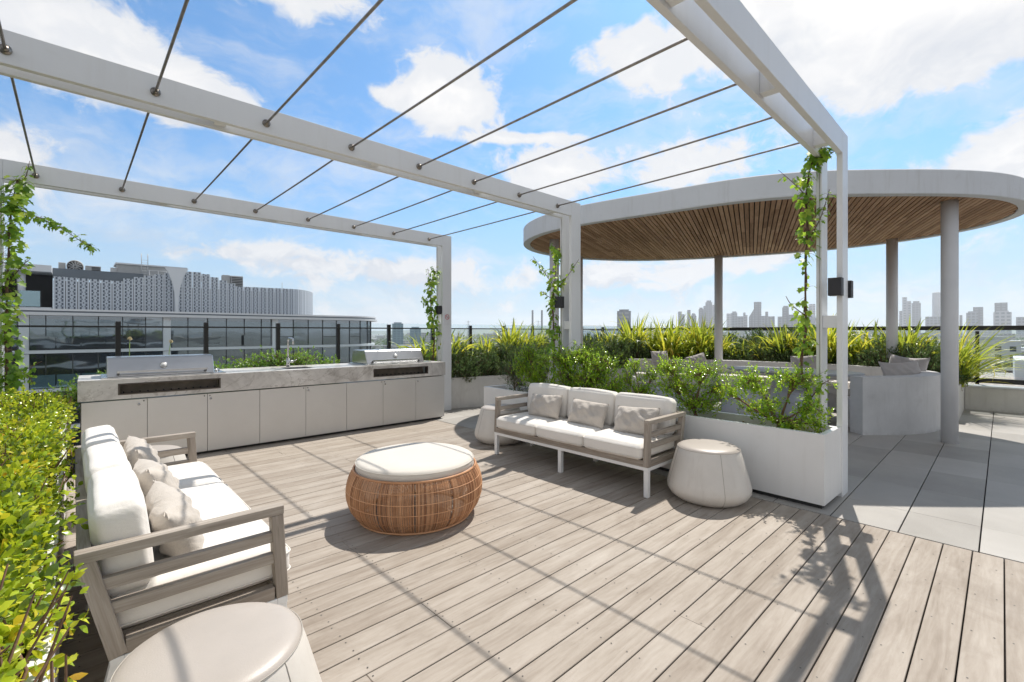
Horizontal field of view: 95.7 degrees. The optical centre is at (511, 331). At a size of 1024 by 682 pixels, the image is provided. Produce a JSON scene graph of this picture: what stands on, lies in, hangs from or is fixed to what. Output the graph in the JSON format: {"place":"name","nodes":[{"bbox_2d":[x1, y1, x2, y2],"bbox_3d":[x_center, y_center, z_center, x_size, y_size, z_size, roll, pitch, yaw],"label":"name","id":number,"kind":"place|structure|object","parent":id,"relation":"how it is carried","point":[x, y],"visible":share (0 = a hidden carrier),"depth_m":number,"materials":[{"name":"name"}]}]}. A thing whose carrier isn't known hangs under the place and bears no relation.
{"place":"outdoors","nodes":[
{"label":"outdoors","id":0,"kind":"place"},
{"bbox_2d":[4,263,312,314],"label":"building","id":1,"kind":"structure","parent":0,"point":[177,290],"depth_m":47.57,"materials":[{"name":"grey metal"}]},
{"bbox_2d":[110,262,186,284],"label":"lift motor room","id":2,"kind":"object","parent":1,"relation":"on","point":[127,267],"visible":0.34,"depth_m":48.38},
{"bbox_2d":[221,275,242,289],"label":"air conditioner","id":3,"kind":"object","parent":1,"relation":"on","point":[237,280],"visible":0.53,"depth_m":54.33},
{"bbox_2d":[392,322,402,344],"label":"tower","id":4,"kind":"structure","parent":0,"point":[397,336],"depth_m":990.73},
{"bbox_2d":[0,0,1023,330],"label":"sky","id":5,"kind":"structure","parent":0,"point":[910,84],"materials":[{"name":"blue"}]},
{"bbox_2d":[617,309,630,340],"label":"tower","id":6,"kind":"structure","parent":0,"point":[626,313],"depth_m":1484.61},
{"bbox_2d":[371,334,939,350],"bbox_3d":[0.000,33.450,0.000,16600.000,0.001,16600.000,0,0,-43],"label":"ground","id":7,"kind":"structure","parent":0,"point":[373,335],"depth_m":3219.63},
{"bbox_2d":[4,308,376,445],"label":"apartment block","id":8,"kind":"structure","parent":7,"relation":"on","point":[66,354],"depth_m":42.58,"materials":[{"name":"grey glass"}]},
{"bbox_2d":[371,333,1023,351],"bbox_3d":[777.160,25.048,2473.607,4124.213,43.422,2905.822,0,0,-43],"label":"trees","id":9,"kind":"object","parent":7,"relation":"on","point":[405,337],"visible":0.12,"depth_m":1395.67,"materials":[{"name":"green plant"}]},
{"bbox_2d":[966,311,977,334],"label":"tower","id":10,"kind":"structure","parent":7,"relation":"on","point":[972,317],"depth_m":2086.03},
{"bbox_2d":[993,311,1011,333],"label":"tower","id":11,"kind":"structure","parent":7,"relation":"on","point":[1001,318],"depth_m":1877.35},
{"bbox_3d":[-2.405,16.605,-10.119,43.200,29.690,29.200,0,0,-43],"label":"terrace building","id":12,"kind":"object","parent":7,"relation":"on","visible":0},
{"bbox_2d":[67,413,1004,563],"bbox_3d":[2.244,1.617,5.632,14.200,0.266,11.500,0,0,-43],"label":"rooftop","id":13,"kind":"object","parent":12,"relation":"on","point":[942,547],"depth_m":4.67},
{"bbox_2d":[77,337,444,455],"bbox_3d":[-3.065,0.776,6.572,4.502,1.388,0.856,0,0,-42],"label":"outdoor kitchen","id":14,"kind":"object","parent":13,"relation":"on","point":[232,408],"visible":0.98,"depth_m":5.93,"materials":[{"name":"stone"}]},
{"bbox_2d":[81,398,146,448],"bbox_3d":[-4.241,1.077,4.956,0.533,0.677,0.035,0,0,-42],"label":"door","id":15,"kind":"structure","parent":14,"relation":"in","point":[127,417],"depth_m":4.97,"materials":[{"name":"metal"}]},
{"bbox_2d":[100,354,225,378],"bbox_3d":[-4.149,0.397,5.545,1.150,0.222,0.620,0,0,-42],"label":"barbecue","id":16,"kind":"object","parent":14,"relation":"on","point":[117,367],"visible":1,"depth_m":5.33,"materials":[{"name":"metal"}]},
{"bbox_2d":[147,394,206,451],"bbox_3d":[-3.835,1.077,5.329,0.559,0.677,0.031,0,0,-42],"label":"door","id":17,"kind":"structure","parent":14,"relation":"in","point":[184,413],"depth_m":5.32,"materials":[{"name":"grey metal"}]},
{"bbox_2d":[207,390,259,450],"bbox_3d":[-3.418,1.077,5.707,0.559,0.677,0.035,0,0,-42],"label":"door","id":18,"kind":"structure","parent":14,"relation":"in","point":[233,418],"depth_m":5.69,"materials":[{"name":"metal"}]},
{"bbox_2d":[260,386,305,442],"bbox_3d":[-3.003,1.077,6.088,0.559,0.677,0.031,0,0,-42],"label":"door","id":19,"kind":"structure","parent":14,"relation":"in","point":[282,410],"depth_m":6.07,"materials":[{"name":"grey metal"}]},
{"bbox_2d":[306,383,346,435],"bbox_3d":[-2.585,1.077,6.466,0.559,0.677,0.035,0,0,-42],"label":"door","id":20,"kind":"structure","parent":14,"relation":"in","point":[326,405],"depth_m":6.45,"materials":[{"name":"metal"}]},
{"bbox_2d":[347,380,382,429],"bbox_3d":[-2.171,1.077,6.848,0.559,0.677,0.028,0,0,-42],"label":"door","id":21,"kind":"structure","parent":14,"relation":"in","point":[364,399],"depth_m":6.83,"materials":[{"name":"grey metal"}]},
{"bbox_2d":[348,348,430,365],"bbox_3d":[-1.968,0.397,7.532,1.150,0.222,0.620,0,0,-42],"label":"barbecue","id":22,"kind":"object","parent":14,"relation":"on","point":[366,357],"visible":1,"depth_m":7.29,"materials":[{"name":"metal"}]},
{"bbox_2d":[383,378,415,424],"bbox_3d":[-1.751,1.077,7.227,0.560,0.677,0.035,0,0,-42],"label":"door","id":23,"kind":"structure","parent":14,"relation":"in","point":[399,395],"depth_m":7.21,"materials":[{"name":"metal"}]},
{"bbox_2d":[416,376,443,419],"bbox_3d":[-1.342,1.077,7.598,0.542,0.677,0.035,0,0,-42],"label":"door","id":24,"kind":"structure","parent":14,"relation":"in","point":[429,390],"depth_m":7.58,"materials":[{"name":"metal"}]},
{"bbox_2d":[5,321,622,399],"bbox_3d":[-1.972,0.748,9.126,14.759,1.805,0.089,0,0,-43],"label":"glass railing","id":25,"kind":"object","parent":13,"relation":"on","point":[118,326],"visible":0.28,"depth_m":7.19,"materials":[{"name":"black metal"}]},
{"bbox_2d":[631,325,1023,384],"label":"glass railing","id":26,"kind":"object","parent":13,"relation":"on","point":[1003,381],"visible":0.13,"depth_m":8.93,"materials":[{"name":"glass"}]},
{"bbox_2d":[965,384,1023,413],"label":"boundary wall","id":27,"kind":"structure","parent":13,"relation":"on","point":[1009,399],"depth_m":8.45,"materials":[{"name":"concrete"}]},
{"bbox_2d":[73,481,1005,681],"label":"deck base","id":28,"kind":"object","parent":12,"relation":"on","point":[962,623],"depth_m":2.32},
{"bbox_2d":[58,419,1023,681],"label":"deck","id":29,"kind":"structure","parent":28,"relation":"on","point":[534,567],"depth_m":2.65,"materials":[{"name":"wood"}]},
{"bbox_2d":[15,423,66,681],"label":"hedge planter","id":30,"kind":"object","parent":29,"relation":"on","point":[46,647],"depth_m":1.78,"materials":[{"name":"soil"}]},
{"bbox_2d":[0,384,88,681],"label":"hedge","id":31,"kind":"object","parent":30,"relation":"in","point":[33,439],"visible":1,"depth_m":1.58,"materials":[{"name":"green plant"}]},
{"bbox_2d":[151,445,185,462],"bbox_3d":[-3.034,1.214,3.834,0.686,0.471,0.686,0,0,27],"label":"pouf","id":32,"kind":"object","parent":29,"relation":"on","point":[169,458],"visible":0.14,"depth_m":3.87,"materials":[{"name":"fabric"}]},
{"bbox_2d":[73,425,290,681],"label":"sofa","id":33,"kind":"object","parent":29,"relation":"on","point":[141,589],"visible":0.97,"depth_m":1.90,"materials":[{"name":"fabric"}]},
{"bbox_2d":[124,435,159,469],"bbox_3d":[-2.471,0.862,3.099,0.470,0.290,0.184,4,25,45],"label":"pillow","id":34,"kind":"object","parent":33,"relation":"on","point":[135,448],"visible":0.48,"depth_m":2.99,"materials":[{"name":"grey fabric"}]},
{"bbox_2d":[133,459,178,502],"bbox_3d":[-1.995,0.861,2.600,0.470,0.290,0.194,-5,20,46],"label":"pillow","id":35,"kind":"object","parent":33,"relation":"on","point":[147,472],"visible":0.5,"depth_m":2.48,"materials":[{"name":"grey fabric"}]},
{"bbox_2d":[145,480,204,556],"bbox_3d":[-1.544,0.866,2.118,0.194,0.290,0.470,-29,23,-37],"label":"pillow","id":36,"kind":"object","parent":33,"relation":"on","point":[167,507],"visible":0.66,"depth_m":2.00,"materials":[{"name":"grey fabric"}]},
{"bbox_2d":[109,602,321,681],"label":"pouf","id":37,"kind":"object","parent":29,"relation":"on","point":[254,642],"visible":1,"depth_m":1.45,"materials":[{"name":"leather"}]},
{"bbox_2d":[345,442,481,535],"bbox_3d":[-0.773,1.216,3.728,1.066,0.468,1.066,0,0,-43],"label":"ottoman","id":38,"kind":"object","parent":29,"relation":"on","point":[410,469],"visible":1,"depth_m":3.36,"materials":[{"name":"wicker"}]},
{"bbox_2d":[475,404,519,444],"bbox_3d":[-0.153,1.214,6.159,0.686,0.471,0.686,0,0,-13],"label":"pouf","id":39,"kind":"object","parent":29,"relation":"on","point":[484,431],"visible":0.61,"depth_m":5.92,"materials":[{"name":"fabric"}]},
{"bbox_2d":[494,383,685,497],"bbox_3d":[0.724,1.041,4.992,0.748,0.827,2.032,0,0,-43],"label":"sofa","id":40,"kind":"object","parent":29,"relation":"on","point":[648,451],"visible":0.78,"depth_m":4.65,"materials":[{"name":"fabric"}]},
{"bbox_2d":[528,393,562,418],"bbox_3d":[0.386,0.863,5.402,0.470,0.270,0.180,-4,-25,45],"label":"pillow","id":41,"kind":"object","parent":40,"relation":"on","point":[546,405],"visible":1,"depth_m":5.31,"materials":[{"name":"grey fabric"}]},
{"bbox_2d":[567,398,609,428],"bbox_3d":[0.805,0.867,4.946,0.470,0.270,0.181,3,-22,46],"label":"pillow","id":42,"kind":"object","parent":40,"relation":"on","point":[589,413],"visible":1,"depth_m":4.86,"materials":[{"name":"grey fabric"}]},
{"bbox_2d":[614,405,660,434],"bbox_3d":[1.210,0.866,4.516,0.183,0.280,0.480,31,-24,-37],"label":"pillow","id":43,"kind":"object","parent":40,"relation":"on","point":[629,419],"visible":0.85,"depth_m":4.46,"materials":[{"name":"grey fabric"}]},
{"bbox_2d":[667,439,751,507],"bbox_3d":[1.719,1.214,4.062,0.686,0.471,0.686,0,0,22],"label":"pouf","id":44,"kind":"object","parent":29,"relation":"on","point":[708,472],"visible":1,"depth_m":3.82,"materials":[{"name":"leather"}]},
{"bbox_2d":[371,325,1015,333],"bbox_3d":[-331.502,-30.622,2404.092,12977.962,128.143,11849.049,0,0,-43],"label":"hills","id":45,"kind":"structure","parent":0,"point":[480,331],"depth_m":6362.01,"materials":[{"name":"plant"}]},
{"bbox_2d":[433,399,1023,562],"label":"paving","id":46,"kind":"structure","parent":0,"point":[931,486],"depth_m":4.40,"materials":[{"name":"concrete"}]},
{"bbox_2d":[0,0,847,496],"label":"pergola","id":47,"kind":"object","parent":46,"relation":"on","point":[732,42],"visible":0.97,"depth_m":4.06,"materials":[{"name":"white paint"}]},
{"bbox_2d":[0,161,99,398],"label":"vine","id":48,"kind":"object","parent":47,"relation":"attached to","point":[21,195],"visible":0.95,"depth_m":4.72,"materials":[{"name":"green plant"}]},
{"bbox_2d":[421,266,441,360],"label":"vine","id":49,"kind":"object","parent":47,"relation":"attached to","point":[432,283],"visible":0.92,"depth_m":8.43,"materials":[{"name":"green plant"}]},
{"bbox_2d":[828,277,843,295],"bbox_3d":[2.834,-0.391,4.056,0.105,0.159,0.100,0,0,-43],"label":"wall light","id":50,"kind":"object","parent":47,"relation":"attached to","point":[835,286],"visible":1,"depth_m":4.02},
{"bbox_2d":[74,367,964,418],"bbox_3d":[1.296,1.175,6.999,13.300,0.610,7.410,0,0,-43],"label":"garden bed","id":51,"kind":"object","parent":46,"relation":"on","point":[464,394],"visible":0.09,"depth_m":8.89,"materials":[{"name":"concrete"}]},
{"bbox_2d":[46,370,104,421],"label":"shrub","id":52,"kind":"object","parent":51,"relation":"on","point":[73,392],"visible":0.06,"depth_m":5.43,"materials":[{"name":"green plant"}]},
{"bbox_2d":[221,345,339,367],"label":"shrub","id":53,"kind":"object","parent":51,"relation":"on","point":[250,363],"visible":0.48,"depth_m":7.02,"materials":[{"name":"green plant"}]},
{"bbox_2d":[392,333,453,360],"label":"flax clump","id":54,"kind":"object","parent":51,"relation":"on","point":[418,346],"visible":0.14,"depth_m":8.93,"materials":[{"name":"green plant"}]},
{"bbox_2d":[420,326,481,360],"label":"flax clump","id":55,"kind":"object","parent":51,"relation":"on","point":[457,343],"visible":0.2,"depth_m":9.34,"materials":[{"name":"green plant"}]},
{"bbox_2d":[434,341,483,382],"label":"rosemary bush","id":56,"kind":"object","parent":51,"relation":"on","point":[465,364],"visible":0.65,"depth_m":8.91,"materials":[{"name":"green plant"}]},
{"bbox_2d":[462,345,504,375],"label":"rosemary bush","id":57,"kind":"object","parent":51,"relation":"on","point":[488,369],"visible":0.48,"depth_m":9.27,"materials":[{"name":"green plant"}]},
{"bbox_2d":[466,334,510,363],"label":"flax clump","id":58,"kind":"object","parent":51,"relation":"on","point":[489,345],"visible":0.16,"depth_m":9.94,"materials":[{"name":"green plant"}]},
{"bbox_2d":[484,340,526,375],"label":"rosemary bush","id":59,"kind":"object","parent":51,"relation":"on","point":[506,355],"visible":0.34,"depth_m":9.62,"materials":[{"name":"green plant"}]},
{"bbox_2d":[483,318,549,350],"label":"flax clump","id":60,"kind":"object","parent":51,"relation":"on","point":[513,337],"visible":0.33,"depth_m":10.38,"materials":[{"name":"green plant"}]},
{"bbox_2d":[506,338,549,381],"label":"rosemary bush","id":61,"kind":"object","parent":51,"relation":"on","point":[536,347],"visible":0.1,"depth_m":10.00,"materials":[{"name":"green plant"}]},
{"bbox_2d":[520,325,549,347],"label":"flax clump","id":62,"kind":"object","parent":51,"relation":"on","point":[538,338],"visible":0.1,"depth_m":10.74,"materials":[{"name":"green plant"}]},
{"bbox_2d":[583,332,612,371],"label":"rosemary bush","id":63,"kind":"object","parent":51,"relation":"on","point":[588,342],"visible":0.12,"depth_m":11.05,"materials":[{"name":"green plant"}]},
{"bbox_2d":[598,335,634,368],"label":"rosemary bush","id":64,"kind":"object","parent":51,"relation":"on","point":[614,345],"visible":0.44,"depth_m":11.21,"materials":[{"name":"green plant"}]},
{"bbox_2d":[616,334,654,366],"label":"rosemary bush","id":65,"kind":"object","parent":51,"relation":"on","point":[639,350],"visible":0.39,"depth_m":11.24,"materials":[{"name":"green plant"}]},
{"bbox_2d":[608,310,672,353],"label":"flax clump","id":66,"kind":"object","parent":51,"relation":"on","point":[626,328],"visible":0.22,"depth_m":11.80,"materials":[{"name":"green plant"}]},
{"bbox_2d":[622,321,689,355],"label":"flax clump","id":67,"kind":"object","parent":51,"relation":"on","point":[654,339],"visible":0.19,"depth_m":11.43,"materials":[{"name":"green plant"}]},
{"bbox_2d":[628,313,704,358],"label":"flax clump","id":68,"kind":"object","parent":51,"relation":"on","point":[664,341],"visible":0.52,"depth_m":11.07,"materials":[{"name":"green plant"}]},
{"bbox_2d":[669,326,713,358],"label":"flax clump","id":69,"kind":"object","parent":51,"relation":"on","point":[694,343],"visible":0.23,"depth_m":10.91,"materials":[{"name":"green plant"}]},
{"bbox_2d":[665,313,739,359],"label":"flax clump","id":70,"kind":"object","parent":51,"relation":"on","point":[707,339],"visible":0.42,"depth_m":10.92,"materials":[{"name":"green plant"}]},
{"bbox_2d":[723,342,757,359],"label":"rosemary bush","id":71,"kind":"object","parent":51,"relation":"on","point":[738,356],"visible":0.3,"depth_m":10.62,"materials":[{"name":"green plant"}]},
{"bbox_2d":[735,327,774,351],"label":"rosemary bush","id":72,"kind":"object","parent":51,"relation":"on","point":[749,337],"visible":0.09,"depth_m":11.06,"materials":[{"name":"green plant"}]},
{"bbox_2d":[742,338,790,361],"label":"rosemary bush","id":73,"kind":"object","parent":51,"relation":"on","point":[768,355],"visible":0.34,"depth_m":10.23,"materials":[{"name":"green plant"}]},
{"bbox_2d":[738,321,811,359],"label":"flax clump","id":74,"kind":"object","parent":51,"relation":"on","point":[777,341],"visible":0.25,"depth_m":10.21,"materials":[{"name":"green plant"}]},
{"bbox_2d":[772,340,814,361],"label":"rosemary bush","id":75,"kind":"object","parent":51,"relation":"on","point":[785,357],"visible":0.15,"depth_m":9.93,"materials":[{"name":"green plant"}]},
{"bbox_2d":[784,313,871,363],"bbox_3d":[6.534,0.253,9.639,1.988,1.454,1.843,0,0,-34],"label":"flax clump","id":76,"kind":"object","parent":51,"relation":"on","point":[832,335],"visible":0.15,"depth_m":9.41,"materials":[{"name":"green plant"}]},
{"bbox_2d":[827,319,882,363],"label":"flax clump","id":77,"kind":"object","parent":51,"relation":"on","point":[849,337],"visible":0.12,"depth_m":9.38,"materials":[{"name":"green plant"}]},
{"bbox_2d":[829,329,885,364],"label":"flax clump","id":78,"kind":"object","parent":51,"relation":"on","point":[853,346],"visible":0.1,"depth_m":9.21,"materials":[{"name":"green plant"}]},
{"bbox_2d":[848,337,922,366],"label":"rosemary bush","id":79,"kind":"object","parent":51,"relation":"on","point":[871,357],"visible":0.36,"depth_m":8.65,"materials":[{"name":"green plant"}]},
{"bbox_2d":[848,320,926,364],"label":"flax clump","id":80,"kind":"object","parent":51,"relation":"on","point":[867,339],"visible":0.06,"depth_m":9.16,"materials":[{"name":"green plant"}]},
{"bbox_2d":[859,317,940,364],"bbox_3d":[7.386,0.320,8.803,1.673,1.320,1.804,0,0,-36],"label":"flax clump","id":81,"kind":"object","parent":51,"relation":"on","point":[913,336],"visible":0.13,"depth_m":8.61,"materials":[{"name":"green plant"}]},
{"bbox_2d":[887,341,960,376],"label":"rosemary bush","id":82,"kind":"object","parent":51,"relation":"on","point":[936,366],"visible":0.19,"depth_m":8.10,"materials":[{"name":"green plant"}]},
{"bbox_2d":[932,321,1023,387],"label":"flax clump","id":83,"kind":"object","parent":51,"relation":"on","point":[969,363],"visible":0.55,"depth_m":7.91,"materials":[{"name":"green plant"}]},
{"bbox_2d":[959,325,1019,386],"bbox_3d":[8.413,0.367,8.281,1.084,1.246,1.107,0,0,6],"label":"flax clump","id":84,"kind":"object","parent":51,"relation":"on","point":[982,356],"visible":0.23,"depth_m":8.22,"materials":[{"name":"green plant"}]},
{"bbox_2d":[484,384,840,508],"bbox_3d":[1.229,1.153,5.577,0.480,0.633,4.453,0,0,-42],"label":"trough planter","id":85,"kind":"object","parent":46,"relation":"on","point":[802,466],"visible":0.38,"depth_m":4.04,"materials":[{"name":"concrete"}]},
{"bbox_2d":[495,357,528,390],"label":"shrub","id":86,"kind":"object","parent":85,"relation":"in","point":[511,377],"visible":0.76,"depth_m":6.78,"materials":[{"name":"green plant"}]},
{"bbox_2d":[507,338,552,390],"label":"shrub","id":87,"kind":"object","parent":85,"relation":"in","point":[526,368],"visible":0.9,"depth_m":6.47,"materials":[{"name":"green plant"}]},
{"bbox_2d":[530,243,579,384],"bbox_3d":[0.583,-0.153,6.397,0.288,2.152,0.740,0,0,-70],"label":"vine","id":88,"kind":"object","parent":85,"relation":"in","point":[556,256],"visible":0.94,"depth_m":6.38,"materials":[{"name":"green plant"}]},
{"bbox_2d":[537,340,627,392],"bbox_3d":[0.946,0.540,5.777,0.839,0.886,1.283,0,0,-43],"label":"shrub","id":89,"kind":"object","parent":85,"relation":"in","point":[585,377],"visible":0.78,"depth_m":5.66,"materials":[{"name":"green plant"}]},
{"bbox_2d":[615,356,664,394],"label":"shrub","id":90,"kind":"object","parent":85,"relation":"in","point":[638,389],"visible":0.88,"depth_m":5.21,"materials":[{"name":"green plant"}]},
{"bbox_2d":[642,353,731,418],"bbox_3d":[1.837,0.583,4.866,0.572,0.766,0.857,0,0,-43],"label":"shrub","id":91,"kind":"object","parent":85,"relation":"in","point":[672,370],"visible":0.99,"depth_m":4.76,"materials":[{"name":"green plant"}]},
{"bbox_2d":[713,362,837,432],"bbox_3d":[2.359,0.618,4.259,0.510,0.695,1.003,0,0,-43],"label":"shrub","id":92,"kind":"object","parent":85,"relation":"in","point":[765,408],"visible":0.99,"depth_m":4.18,"materials":[{"name":"green plant"}]},
{"bbox_2d":[777,146,836,429],"bbox_3d":[2.658,-0.381,4.174,0.423,2.627,0.333,0,0,-17],"label":"vine","id":93,"kind":"object","parent":85,"relation":"in","point":[803,182],"visible":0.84,"depth_m":4.21,"materials":[{"name":"green plant"}]},
{"bbox_2d":[720,389,760,416],"bbox_3d":[3.883,1.214,7.828,0.686,0.471,0.686,0,0,-43],"label":"pouf","id":94,"kind":"object","parent":46,"relation":"on","point":[727,408],"visible":0.29,"depth_m":7.61,"materials":[{"name":"grey leather"}]},
{"bbox_2d":[523,169,1023,443],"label":"canopy","id":95,"kind":"object","parent":46,"relation":"on","point":[718,221],"visible":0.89,"depth_m":6.80,"materials":[{"name":"paint"}]},
{"bbox_2d":[629,358,940,435],"bbox_3d":[4.882,1.060,9.158,2.665,0.840,5.465,0,0,-31],"label":"curved bench","id":96,"kind":"object","parent":46,"relation":"on","point":[879,403],"visible":0.5,"depth_m":6.59,"materials":[{"name":"concrete"}]},
{"bbox_2d":[650,351,668,369],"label":"pillow","id":97,"kind":"object","parent":96,"relation":"on","point":[654,356],"visible":0.49,"depth_m":10.39,"materials":[{"name":"fabric"}]},
{"bbox_2d":[685,352,707,372],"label":"pillow","id":98,"kind":"object","parent":96,"relation":"on","point":[694,358],"visible":0.51,"depth_m":10.21,"materials":[{"name":"fabric"}]},
{"bbox_2d":[790,355,815,368],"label":"pillow","id":99,"kind":"object","parent":96,"relation":"on","point":[795,360],"visible":0.38,"depth_m":9.06,"materials":[{"name":"fabric"}]},
{"bbox_2d":[878,360,920,375],"bbox_3d":[6.234,0.676,7.410,0.550,0.460,0.164,-4,-27,13],"label":"pillow","id":100,"kind":"object","parent":96,"relation":"on","point":[905,368],"visible":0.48,"depth_m":7.40,"materials":[{"name":"fabric"}]},
{"bbox_2d":[889,353,929,370],"bbox_3d":[6.597,0.620,7.752,0.162,0.460,0.550,18,-3,-27],"label":"pillow","id":101,"kind":"object","parent":96,"relation":"on","point":[923,363],"visible":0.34,"depth_m":7.70,"materials":[{"name":"fabric"}]},
{"bbox_2d":[727,366,864,412],"bbox_3d":[4.993,1.083,8.328,1.200,0.795,2.160,0,0,-43],"label":"oval table","id":102,"kind":"object","parent":46,"relation":"on","point":[784,392],"visible":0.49,"depth_m":8.25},
{"bbox_2d":[782,391,831,421],"bbox_3d":[4.765,1.214,7.507,0.686,0.471,0.686,0,0,-43],"label":"pouf","id":103,"kind":"object","parent":46,"relation":"on","point":[794,397],"visible":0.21,"depth_m":7.39,"materials":[{"name":"grey leather"}]},
{"bbox_2d":[749,302,760,333],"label":"tower","id":104,"kind":"structure","parent":0,"point":[755,318],"depth_m":2425.92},
{"bbox_2d":[902,297,910,335],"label":"tower","id":105,"kind":"structure","parent":0,"point":[906,309],"depth_m":2585.35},
{"bbox_2d":[912,301,920,332],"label":"tower","id":106,"kind":"structure","parent":0,"point":[916,311],"depth_m":2533.76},
{"bbox_2d":[925,316,940,335],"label":"tower","id":107,"kind":"structure","parent":0,"point":[931,321],"depth_m":2278.29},
{"bbox_2d":[932,292,940,316],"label":"tower","id":108,"kind":"structure","parent":0,"point":[936,304],"depth_m":2636.01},
{"bbox_2d":[967,336,1020,372],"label":"apartment building","id":109,"kind":"structure","parent":0,"point":[1011,347],"depth_m":169.78,"materials":[{"name":"concrete"}]},
{"bbox_2d":[967,371,1023,386],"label":"gravel roof","id":110,"kind":"structure","parent":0,"point":[1000,375],"depth_m":11.64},
{"bbox_2d":[1013,356,1023,379],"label":"parapet","id":111,"kind":"structure","parent":110,"relation":"on","point":[1018,373],"depth_m":10.95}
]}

